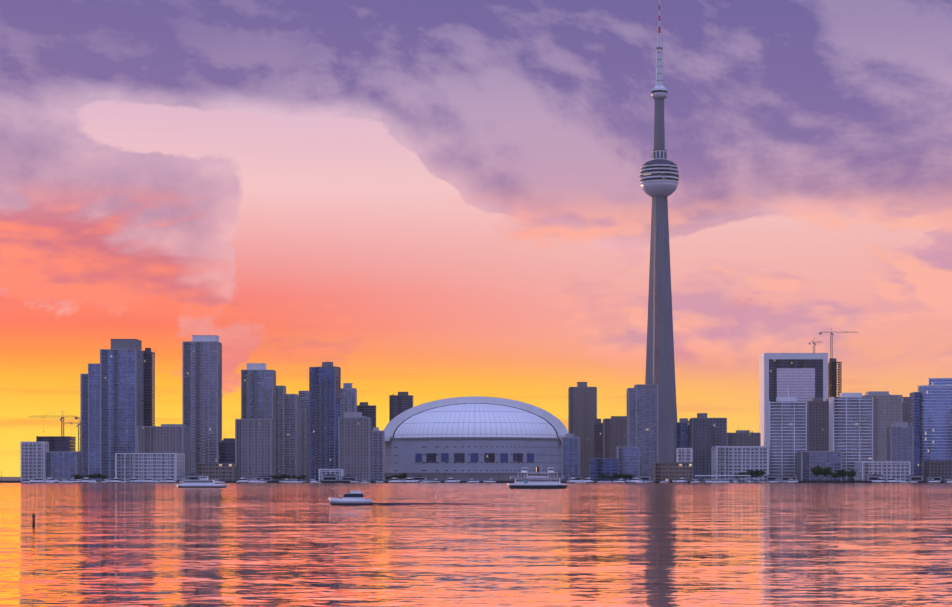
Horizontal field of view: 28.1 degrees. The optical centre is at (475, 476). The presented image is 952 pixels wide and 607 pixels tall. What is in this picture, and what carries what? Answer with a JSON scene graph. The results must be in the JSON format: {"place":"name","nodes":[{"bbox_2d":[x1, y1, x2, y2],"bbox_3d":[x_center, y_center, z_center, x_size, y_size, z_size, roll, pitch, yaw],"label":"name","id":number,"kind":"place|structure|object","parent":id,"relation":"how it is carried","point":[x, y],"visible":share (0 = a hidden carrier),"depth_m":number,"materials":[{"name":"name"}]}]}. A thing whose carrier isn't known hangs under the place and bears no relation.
{"place":"outdoors","nodes":[
{"label":"outdoors","id":0,"kind":"place"},
{"bbox_2d":[21,442,48,480],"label":"quay block","id":1,"kind":"structure","parent":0,"point":[33,458],"depth_m":1754.62,"materials":[{"name":"white concrete"}]},
{"bbox_2d":[45,451,81,480],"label":"apartment building","id":2,"kind":"structure","parent":0,"point":[53,459],"depth_m":1721.29,"materials":[{"name":"glass"}]},
{"bbox_2d":[182,335,221,473],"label":"slim tower","id":3,"kind":"structure","parent":0,"point":[202,387],"depth_m":2036.71,"materials":[{"name":"concrete"}]},
{"bbox_2d":[219,438,234,462],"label":"dark block","id":4,"kind":"structure","parent":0,"point":[226,450],"depth_m":1942.71,"materials":[{"name":"glass"}]},
{"bbox_2d":[241,363,275,479],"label":"tower","id":5,"kind":"structure","parent":0,"point":[258,390],"depth_m":2186.64,"materials":[{"name":"concrete"}]},
{"bbox_2d":[276,386,297,479],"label":"tower","id":6,"kind":"structure","parent":0,"point":[286,434],"depth_m":2290.51,"materials":[{"name":"concrete"}]},
{"bbox_2d":[298,391,308,479],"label":"tower","id":7,"kind":"structure","parent":0,"point":[303,433],"depth_m":2391.99,"materials":[{"name":"concrete"}]},
{"bbox_2d":[309,362,340,479],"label":"tower","id":8,"kind":"structure","parent":0,"point":[324,397],"depth_m":2072.66,"materials":[{"name":"glass"}]},
{"bbox_2d":[341,383,356,416],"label":"tower","id":9,"kind":"structure","parent":0,"point":[348,398],"depth_m":2342.16,"materials":[{"name":"concrete"}]},
{"bbox_2d":[357,402,375,430],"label":"tower","id":10,"kind":"structure","parent":0,"point":[365,409],"depth_m":2439.10,"materials":[{"name":"concrete"}]},
{"bbox_2d":[372,427,384,479],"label":"building","id":11,"kind":"structure","parent":0,"point":[378,454],"depth_m":2042.42,"materials":[{"name":"grey concrete"}]},
{"bbox_2d":[389,392,413,421],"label":"tower","id":12,"kind":"structure","parent":0,"point":[400,402],"depth_m":2685.80,"materials":[{"name":"concrete"}]},
{"bbox_2d":[0,477,923,480],"bbox_3d":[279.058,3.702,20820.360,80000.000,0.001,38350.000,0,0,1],"label":"city ground","id":13,"kind":"structure","parent":0,"point":[11,478],"depth_m":1818.75,"materials":[{"name":"grey concrete"}]},
{"bbox_2d":[36,436,75,450],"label":"concrete frame","id":14,"kind":"object","parent":13,"relation":"on","point":[62,443],"visible":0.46,"depth_m":1939.65,"materials":[{"name":"grey concrete"}]},
{"bbox_2d":[32,410,77,435],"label":"crane","id":15,"kind":"object","parent":14,"relation":"on","point":[61,422],"visible":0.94,"depth_m":1951.86,"materials":[{"name":"paint"}]},
{"bbox_2d":[64,417,84,451],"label":"crane","id":16,"kind":"object","parent":14,"relation":"on","point":[78,430],"visible":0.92,"depth_m":1962.17,"materials":[{"name":"paint"}]},
{"bbox_2d":[80,339,143,479],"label":"condo group","id":17,"kind":"object","parent":13,"relation":"on","point":[112,400],"visible":0.81,"depth_m":2127.98,"materials":[{"name":"concrete"}]},
{"bbox_2d":[143,348,154,425],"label":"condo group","id":18,"kind":"object","parent":13,"relation":"on","point":[149,387],"visible":0.48,"depth_m":2173.42,"materials":[{"name":"concrete"}]},
{"bbox_2d":[115,453,184,480],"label":"low-rise building","id":19,"kind":"structure","parent":13,"relation":"on","point":[171,465],"depth_m":1709.67,"materials":[{"name":"concrete"}]},
{"bbox_2d":[136,424,189,474],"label":"apartment building","id":20,"kind":"structure","parent":13,"relation":"on","point":[168,438],"depth_m":1853.66,"materials":[{"name":"concrete"}]},
{"bbox_2d":[195,463,236,480],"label":"low-rise building","id":21,"kind":"structure","parent":13,"relation":"on","point":[226,471],"depth_m":1717.30,"materials":[{"name":"concrete"}]},
{"bbox_2d":[235,419,274,480],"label":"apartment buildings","id":22,"kind":"structure","parent":13,"relation":"on","point":[254,441],"depth_m":1806.89,"materials":[{"name":"concrete"}]},
{"bbox_2d":[319,469,343,480],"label":"harbour office","id":23,"kind":"structure","parent":13,"relation":"on","point":[339,473],"depth_m":1691.05,"materials":[{"name":"white concrete"}]},
{"bbox_2d":[338,412,371,480],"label":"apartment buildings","id":24,"kind":"structure","parent":13,"relation":"on","point":[354,443],"depth_m":1807.53,"materials":[{"name":"concrete"}]},
{"bbox_2d":[1,471,860,480],"bbox_3d":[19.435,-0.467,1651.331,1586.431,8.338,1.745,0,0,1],"label":"promenade lamps","id":25,"kind":"object","parent":13,"relation":"on","point":[360,475],"visible":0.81,"depth_m":1653.65,"materials":[{"name":"black paint"}]},
{"bbox_2d":[384,396,567,479],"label":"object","id":26,"kind":"structure","parent":13,"relation":"on","point":[473,437],"depth_m":2183.87,"materials":[{"name":"white metal"}]},
{"bbox_2d":[72,474,941,480],"bbox_3d":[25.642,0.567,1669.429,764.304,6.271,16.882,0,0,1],"label":"quay kiosks","id":27,"kind":"object","parent":13,"relation":"on","point":[643,477],"visible":0.71,"depth_m":1664.50,"materials":[{"name":"concrete"}]},
{"bbox_2d":[588,458,618,480],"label":"building","id":28,"kind":"structure","parent":13,"relation":"on","point":[599,466],"depth_m":1745.38,"materials":[{"name":"glass"}]},
{"bbox_2d":[616,446,639,480],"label":"building","id":29,"kind":"structure","parent":13,"relation":"on","point":[628,457],"depth_m":1787.57,"materials":[{"name":"glass"}]},
{"bbox_2d":[652,462,692,480],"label":"building","id":30,"kind":"structure","parent":13,"relation":"on","point":[669,471],"depth_m":1701.46,"materials":[{"name":"brick"}]},
{"bbox_2d":[695,475,749,480],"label":"marina shelter","id":31,"kind":"object","parent":13,"relation":"on","point":[725,476],"visible":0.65,"depth_m":1647.94,"materials":[{"name":"grey metal"}]},
{"bbox_2d":[727,430,760,445],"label":"building","id":32,"kind":"structure","parent":13,"relation":"on","point":[742,438],"depth_m":2277.45,"materials":[{"name":"concrete"}]},
{"bbox_2d":[745,469,756,480],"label":"tree","id":33,"kind":"object","parent":13,"relation":"on","point":[749,472],"visible":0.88,"depth_m":1665.16,"materials":[{"name":"green plant"}]},
{"bbox_2d":[754,469,764,476],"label":"tree","id":34,"kind":"object","parent":13,"relation":"on","point":[758,473],"visible":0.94,"depth_m":1665.88,"materials":[{"name":"green plant"}]},
{"bbox_2d":[766,387,806,480],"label":"building","id":35,"kind":"structure","parent":13,"relation":"on","point":[786,429],"depth_m":1802.65,"materials":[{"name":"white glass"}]},
{"bbox_2d":[759,353,827,445],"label":"high-rise building","id":36,"kind":"structure","parent":13,"relation":"on","point":[803,376],"depth_m":2320.38,"materials":[{"name":"white concrete"}]},
{"bbox_2d":[811,465,822,480],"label":"tree","id":37,"kind":"object","parent":13,"relation":"on","point":[817,470],"visible":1,"depth_m":1661.28,"materials":[{"name":"green plant"}]},
{"bbox_2d":[797,451,841,480],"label":"building","id":38,"kind":"structure","parent":13,"relation":"on","point":[807,461],"depth_m":1778.23,"materials":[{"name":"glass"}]},
{"bbox_2d":[821,467,832,476],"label":"tree","id":39,"kind":"object","parent":13,"relation":"on","point":[826,471],"visible":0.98,"depth_m":1663.07,"materials":[{"name":"green plant"}]},
{"bbox_2d":[828,358,841,398],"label":"tower under construction","id":40,"kind":"structure","parent":13,"relation":"on","point":[832,377],"depth_m":2437.50,"materials":[{"name":"concrete"}]},
{"bbox_2d":[819,327,847,357],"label":"crane","id":41,"kind":"object","parent":40,"relation":"on","point":[832,334],"visible":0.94,"depth_m":2441.17,"materials":[{"name":"paint"}]},
{"bbox_2d":[831,472,839,477],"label":"tree","id":42,"kind":"object","parent":13,"relation":"on","point":[834,475],"visible":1,"depth_m":1661.51,"materials":[{"name":"green plant"}]},
{"bbox_2d":[835,469,849,480],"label":"tree","id":43,"kind":"object","parent":13,"relation":"on","point":[841,473],"visible":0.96,"depth_m":1665.30,"materials":[{"name":"green plant"}]},
{"bbox_2d":[829,393,873,480],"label":"building","id":44,"kind":"structure","parent":13,"relation":"on","point":[851,426],"depth_m":1801.07,"materials":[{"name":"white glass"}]},
{"bbox_2d":[847,470,857,480],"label":"tree","id":45,"kind":"object","parent":13,"relation":"on","point":[852,473],"visible":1,"depth_m":1662.56,"materials":[{"name":"green plant"}]},
{"bbox_2d":[862,391,901,460],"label":"office","id":46,"kind":"structure","parent":13,"relation":"on","point":[887,409],"depth_m":2322.69,"materials":[{"name":"concrete"}]},
{"bbox_2d":[855,461,910,480],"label":"building","id":47,"kind":"structure","parent":13,"relation":"on","point":[889,469],"depth_m":1695.60,"materials":[{"name":"white concrete"}]},
{"bbox_2d":[887,422,913,474],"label":"high-rise building","id":48,"kind":"structure","parent":13,"relation":"on","point":[900,441],"depth_m":1932.70,"materials":[{"name":"grey concrete"}]},
{"bbox_2d":[924,460,951,480],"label":"building","id":49,"kind":"structure","parent":13,"relation":"on","point":[942,469],"depth_m":1701.55,"materials":[{"name":"concrete"}]},
{"bbox_2d":[0,483,951,606],"bbox_3d":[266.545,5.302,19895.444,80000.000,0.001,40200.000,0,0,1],"label":"lake water","id":50,"kind":"structure","parent":0,"point":[505,545],"depth_m":146.40,"materials":[{"name":"orange liquid"}]},
{"bbox_2d":[32,513,34,524],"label":"spar buoy","id":51,"kind":"object","parent":50,"relation":"in","point":[33,519],"visible":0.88,"depth_m":206.96,"materials":[{"name":"black paint"}]},
{"bbox_2d":[30,478,45,482],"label":"moored yacht","id":52,"kind":"object","parent":50,"relation":"on","point":[39,480],"visible":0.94,"depth_m":1613.80,"materials":[{"name":"white plastic"}]},
{"bbox_2d":[46,478,58,482],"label":"moored yacht","id":53,"kind":"object","parent":50,"relation":"on","point":[51,480],"visible":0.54,"depth_m":1626.03,"materials":[{"name":"white plastic"}]},
{"bbox_2d":[58,461,72,482],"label":"moored sloop","id":54,"kind":"object","parent":50,"relation":"on","point":[67,481],"visible":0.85,"depth_m":1622.11,"materials":[{"name":"plastic"}]},
{"bbox_2d":[80,478,95,482],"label":"moored yacht","id":55,"kind":"object","parent":50,"relation":"on","point":[85,480],"visible":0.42,"depth_m":1623.81,"materials":[{"name":"white plastic"}]},
{"bbox_2d":[106,478,121,482],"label":"moored yacht","id":56,"kind":"object","parent":50,"relation":"on","point":[115,480],"visible":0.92,"depth_m":1612.52,"materials":[{"name":"white plastic"}]},
{"bbox_2d":[130,478,142,482],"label":"moored yacht","id":57,"kind":"object","parent":50,"relation":"on","point":[135,480],"visible":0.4,"depth_m":1639.14,"materials":[{"name":"white plastic"}]},
{"bbox_2d":[139,477,154,482],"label":"moored yacht","id":58,"kind":"object","parent":50,"relation":"on","point":[148,480],"visible":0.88,"depth_m":1626.70,"materials":[{"name":"white plastic"}]},
{"bbox_2d":[155,460,159,482],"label":"moored sloop","id":59,"kind":"object","parent":50,"relation":"on","point":[156,481],"visible":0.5,"depth_m":1636.14,"materials":[{"name":"metal"}]},
{"bbox_2d":[160,478,175,482],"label":"moored yacht","id":60,"kind":"object","parent":50,"relation":"on","point":[169,480],"visible":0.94,"depth_m":1614.12,"materials":[{"name":"white plastic"}]},
{"bbox_2d":[179,459,195,482],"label":"moored sloop","id":61,"kind":"object","parent":50,"relation":"on","point":[189,472],"visible":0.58,"depth_m":1606.14,"materials":[{"name":"metal"}]},
{"bbox_2d":[177,476,226,487],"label":"boat","id":62,"kind":"object","parent":50,"relation":"on","point":[203,482],"visible":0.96,"depth_m":916.64,"materials":[{"name":"white"}]},
{"bbox_2d":[236,477,251,482],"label":"moored yacht","id":63,"kind":"object","parent":50,"relation":"on","point":[242,480],"visible":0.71,"depth_m":1623.90,"materials":[{"name":"white plastic"}]},
{"bbox_2d":[247,461,263,482],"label":"moored sloop","id":64,"kind":"object","parent":50,"relation":"on","point":[256,479],"visible":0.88,"depth_m":1616.00,"materials":[{"name":"plastic"}]},
{"bbox_2d":[279,478,291,482],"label":"moored yacht","id":65,"kind":"object","parent":50,"relation":"on","point":[286,480],"visible":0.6,"depth_m":1619.39,"materials":[{"name":"white plastic"}]},
{"bbox_2d":[329,486,371,504],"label":"motorboat","id":66,"kind":"object","parent":50,"relation":"on","point":[357,497],"visible":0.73,"depth_m":359.87,"materials":[{"name":"white plastic"}]},
{"bbox_2d":[388,477,403,482],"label":"moored yacht","id":67,"kind":"object","parent":50,"relation":"on","point":[394,480],"visible":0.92,"depth_m":1613.42,"materials":[{"name":"white plastic"}]},
{"bbox_2d":[404,478,418,482],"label":"moored yacht","id":68,"kind":"object","parent":50,"relation":"on","point":[409,480],"visible":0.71,"depth_m":1625.92,"materials":[{"name":"white plastic"}]},
{"bbox_2d":[371,503,467,504],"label":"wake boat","id":69,"kind":"object","parent":50,"relation":"on","point":[411,503],"visible":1,"depth_m":362.74,"materials":[{"name":"purple liquid"}]},
{"bbox_2d":[428,479,440,482],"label":"moored yacht","id":70,"kind":"object","parent":50,"relation":"on","point":[434,481],"visible":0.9,"depth_m":1619.59,"materials":[{"name":"white plastic"}]},
{"bbox_2d":[444,478,459,482],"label":"moored yacht","id":71,"kind":"object","parent":50,"relation":"on","point":[450,480],"visible":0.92,"depth_m":1628.70,"materials":[{"name":"white plastic"}]},
{"bbox_2d":[0,480,945,482],"bbox_3d":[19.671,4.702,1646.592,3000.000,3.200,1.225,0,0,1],"label":"quay wall","id":72,"kind":"structure","parent":50,"relation":"in","point":[340,481],"depth_m":1646.18,"materials":[{"name":"concrete"}]},
{"bbox_2d":[467,479,478,482],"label":"moored yacht","id":73,"kind":"object","parent":50,"relation":"on","point":[471,481],"visible":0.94,"depth_m":1629.43,"materials":[{"name":"white plastic"}]},
{"bbox_2d":[483,479,495,482],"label":"moored yacht","id":74,"kind":"object","parent":50,"relation":"on","point":[489,481],"visible":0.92,"depth_m":1638.68,"materials":[{"name":"white plastic"}]},
{"bbox_2d":[100,480,946,482],"bbox_3d":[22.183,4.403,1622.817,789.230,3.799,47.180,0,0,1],"label":"marina piers","id":75,"kind":"structure","parent":50,"relation":"in","point":[744,481],"depth_m":1620.43,"materials":[{"name":"concrete"}]},
{"bbox_2d":[507,467,568,487],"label":"ferry","id":76,"kind":"object","parent":50,"relation":"on","point":[537,479],"visible":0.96,"depth_m":856.27,"materials":[{"name":"white metal"}]},
{"bbox_2d":[567,478,582,482],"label":"moored yacht","id":77,"kind":"object","parent":50,"relation":"on","point":[573,480],"visible":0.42,"depth_m":1626.64,"materials":[{"name":"white plastic"}]},
{"bbox_2d":[582,478,593,482],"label":"moored yacht","id":78,"kind":"object","parent":50,"relation":"on","point":[587,480],"visible":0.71,"depth_m":1625.45,"materials":[{"name":"white plastic"}]},
{"bbox_2d":[613,479,625,482],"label":"moored yacht","id":79,"kind":"object","parent":50,"relation":"on","point":[620,481],"visible":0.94,"depth_m":1613.82,"materials":[{"name":"white plastic"}]},
{"bbox_2d":[627,478,639,482],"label":"moored yacht","id":80,"kind":"object","parent":50,"relation":"on","point":[634,480],"visible":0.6,"depth_m":1629.23,"materials":[{"name":"white plastic"}]},
{"bbox_2d":[672,478,687,482],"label":"moored yacht","id":81,"kind":"object","parent":50,"relation":"on","point":[681,480],"visible":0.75,"depth_m":1615.93,"materials":[{"name":"white plastic"}]},
{"bbox_2d":[722,464,734,482],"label":"moored sloop","id":82,"kind":"object","parent":50,"relation":"on","point":[729,477],"visible":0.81,"depth_m":1617.04,"materials":[{"name":"plastic"}]},
{"bbox_2d":[786,479,797,482],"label":"moored yacht","id":83,"kind":"object","parent":50,"relation":"on","point":[791,481],"visible":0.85,"depth_m":1635.47,"materials":[{"name":"white plastic"}]},
{"bbox_2d":[872,478,884,482],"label":"moored yacht","id":84,"kind":"object","parent":50,"relation":"on","point":[879,480],"visible":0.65,"depth_m":1626.55,"materials":[{"name":"white plastic"}]},
{"bbox_2d":[884,478,899,482],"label":"moored yacht","id":85,"kind":"object","parent":50,"relation":"on","point":[890,480],"visible":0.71,"depth_m":1623.98,"materials":[{"name":"white plastic"}]},
{"bbox_2d":[897,461,909,482],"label":"moored sloop","id":86,"kind":"object","parent":50,"relation":"on","point":[903,481],"visible":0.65,"depth_m":1632.78,"materials":[{"name":"plastic"}]},
{"bbox_2d":[927,477,939,482],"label":"moored yacht","id":87,"kind":"object","parent":50,"relation":"on","point":[932,481],"visible":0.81,"depth_m":1621.90,"materials":[{"name":"white plastic"}]},
{"bbox_2d":[0,0,951,476],"label":"sky","id":88,"kind":"structure","parent":0,"point":[428,200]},
{"bbox_2d":[561,434,579,479],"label":"building","id":89,"kind":"structure","parent":0,"point":[570,454],"depth_m":2088.69,"materials":[{"name":"blue glass"}]},
{"bbox_2d":[568,382,596,478],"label":"tower","id":90,"kind":"structure","parent":0,"point":[582,406],"depth_m":2531.26,"materials":[{"name":"concrete"}]},
{"bbox_2d":[594,419,602,457],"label":"block","id":91,"kind":"structure","parent":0,"point":[598,438],"depth_m":2490.06,"materials":[{"name":"concrete"}]},
{"bbox_2d":[603,416,626,457],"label":"tower","id":92,"kind":"structure","parent":0,"point":[614,432],"depth_m":2330.59,"materials":[{"name":"concrete"}]},
{"bbox_2d":[627,384,657,479],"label":"tower","id":93,"kind":"structure","parent":0,"point":[642,416],"depth_m":2002.68,"materials":[{"name":"grey glass"}]},
{"bbox_2d":[640,0,678,461],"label":"observation tower","id":94,"kind":"structure","parent":0,"point":[659,177],"depth_m":2189.19,"materials":[{"name":"concrete"}]},
{"bbox_2d":[674,418,688,461],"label":"building","id":95,"kind":"structure","parent":0,"point":[681,433],"depth_m":1887.70,"materials":[{"name":"glass"}]},
{"bbox_2d":[676,448,692,461],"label":"white hall","id":96,"kind":"structure","parent":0,"point":[684,454],"depth_m":1749.55,"materials":[{"name":"concrete"}]},
{"bbox_2d":[689,413,726,479],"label":"tower","id":97,"kind":"structure","parent":0,"point":[706,434],"depth_m":1861.25,"materials":[{"name":"concrete"}]},
{"bbox_2d":[711,446,768,480],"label":"building","id":98,"kind":"structure","parent":0,"point":[737,458],"depth_m":1774.89,"materials":[{"name":"concrete"}]},
{"bbox_2d":[807,398,828,450],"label":"brown tower","id":99,"kind":"structure","parent":0,"point":[817,424],"depth_m":2032.08,"materials":[{"name":"concrete"}]},
{"bbox_2d":[902,397,909,425],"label":"tower","id":100,"kind":"structure","parent":0,"point":[905,409],"depth_m":2432.75,"materials":[{"name":"concrete"}]},
{"bbox_2d":[910,378,951,479],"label":"round glass tower","id":101,"kind":"structure","parent":0,"point":[931,412],"depth_m":1978.78,"materials":[{"name":"blue glass"}]}
]}

